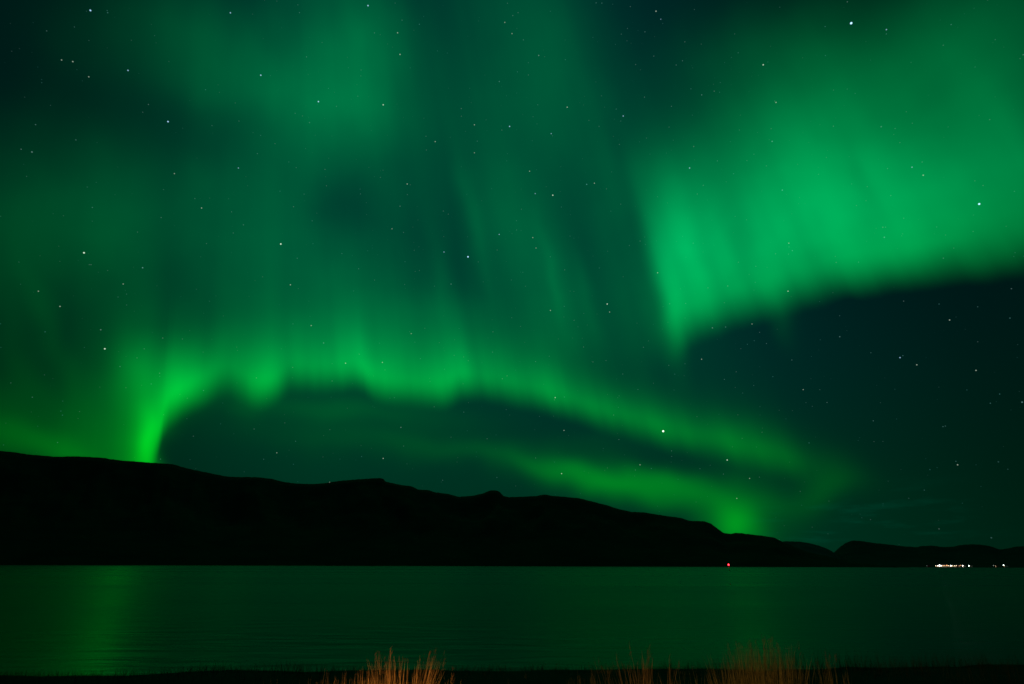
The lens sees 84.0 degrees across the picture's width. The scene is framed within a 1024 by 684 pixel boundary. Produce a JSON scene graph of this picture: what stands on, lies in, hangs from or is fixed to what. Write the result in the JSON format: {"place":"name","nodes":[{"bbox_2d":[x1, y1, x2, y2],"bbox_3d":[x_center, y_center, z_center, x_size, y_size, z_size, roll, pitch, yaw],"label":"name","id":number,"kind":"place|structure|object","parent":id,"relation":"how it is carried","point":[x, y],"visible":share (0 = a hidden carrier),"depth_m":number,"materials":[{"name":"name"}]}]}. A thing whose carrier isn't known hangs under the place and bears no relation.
{"place":"outdoors","nodes":[
{"label":"outdoors","id":0,"kind":"place"},
{"bbox_2d":[0,451,909,567],"bbox_3d":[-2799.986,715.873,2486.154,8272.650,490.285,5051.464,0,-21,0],"label":"hills","id":1,"kind":"structure","parent":0,"point":[72,510],"depth_m":1941.24,"materials":[{"name":"black soil"}]},
{"bbox_2d":[0,565,1023,675],"bbox_3d":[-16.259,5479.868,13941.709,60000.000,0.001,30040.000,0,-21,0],"label":"water","id":2,"kind":"structure","parent":0,"point":[70,619],"depth_m":23.78,"materials":[{"name":"green liquid"}]},
{"bbox_2d":[0,664,1023,683],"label":"ground","id":3,"kind":"structure","parent":0,"point":[548,676],"depth_m":9.74,"materials":[{"name":"soil"}]},
{"bbox_2d":[277,669,370,683],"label":"grass tuft","id":4,"kind":"object","parent":3,"relation":"on","point":[320,681],"visible":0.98,"depth_m":5.67,"materials":[{"name":"plant"}]},
{"bbox_2d":[357,648,420,683],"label":"reed clump","id":5,"kind":"object","parent":3,"relation":"on","point":[388,681],"visible":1,"depth_m":5.33,"materials":[{"name":"plant"}]},
{"bbox_2d":[404,648,445,683],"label":"reed clump","id":6,"kind":"object","parent":3,"relation":"on","point":[428,680],"visible":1,"depth_m":5.20,"materials":[{"name":"plant"}]},
{"bbox_2d":[0,646,1023,683],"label":"grass","id":7,"kind":"structure","parent":3,"relation":"on","point":[300,668],"depth_m":10.61,"materials":[{"name":"brown plant"}]},
{"bbox_2d":[588,657,630,683],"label":"reed clump","id":8,"kind":"object","parent":3,"relation":"on","point":[611,674],"visible":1,"depth_m":6.21,"materials":[{"name":"plant"}]},
{"bbox_2d":[627,647,657,683],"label":"reed clump","id":9,"kind":"object","parent":3,"relation":"on","point":[648,677],"visible":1,"depth_m":5.97,"materials":[{"name":"plant"}]},
{"bbox_2d":[658,657,679,683],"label":"reed clump","id":10,"kind":"object","parent":3,"relation":"on","point":[670,674],"visible":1,"depth_m":6.06,"materials":[{"name":"plant"}]},
{"bbox_2d":[658,669,736,683],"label":"grass tuft","id":11,"kind":"object","parent":3,"relation":"on","point":[697,679],"visible":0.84,"depth_m":6.54,"materials":[{"name":"brown plant"}]},
{"bbox_2d":[704,641,794,683],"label":"reed clump","id":12,"kind":"object","parent":3,"relation":"on","point":[743,673],"visible":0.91,"depth_m":6.24,"materials":[{"name":"brown plant"}]},
{"bbox_2d":[732,637,819,683],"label":"reed clump","id":13,"kind":"object","parent":3,"relation":"on","point":[773,673],"visible":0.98,"depth_m":6.09,"materials":[{"name":"brown plant"}]},
{"bbox_2d":[813,651,851,683],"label":"reed clump","id":14,"kind":"object","parent":3,"relation":"on","point":[829,671],"visible":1,"depth_m":6.62,"materials":[{"name":"brown plant"}]},
{"bbox_2d":[0,0,1023,551],"label":"sky","id":15,"kind":"structure","parent":0,"point":[754,267],"materials":[{"name":"green"}]},
{"bbox_2d":[783,541,839,558],"bbox_3d":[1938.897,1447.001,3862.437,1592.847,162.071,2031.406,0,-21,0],"label":"hills","id":16,"kind":"structure","parent":0,"point":[812,548],"depth_m":3487.24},
{"bbox_2d":[834,540,1023,566],"bbox_3d":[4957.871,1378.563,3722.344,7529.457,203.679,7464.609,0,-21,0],"label":"hills","id":17,"kind":"structure","parent":0,"point":[973,555],"depth_m":3297.67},
{"bbox_2d":[963,567,1023,567],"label":"shore terrace","id":18,"kind":"structure","parent":0,"point":[993,567],"depth_m":1859.24,"materials":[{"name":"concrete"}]}
]}

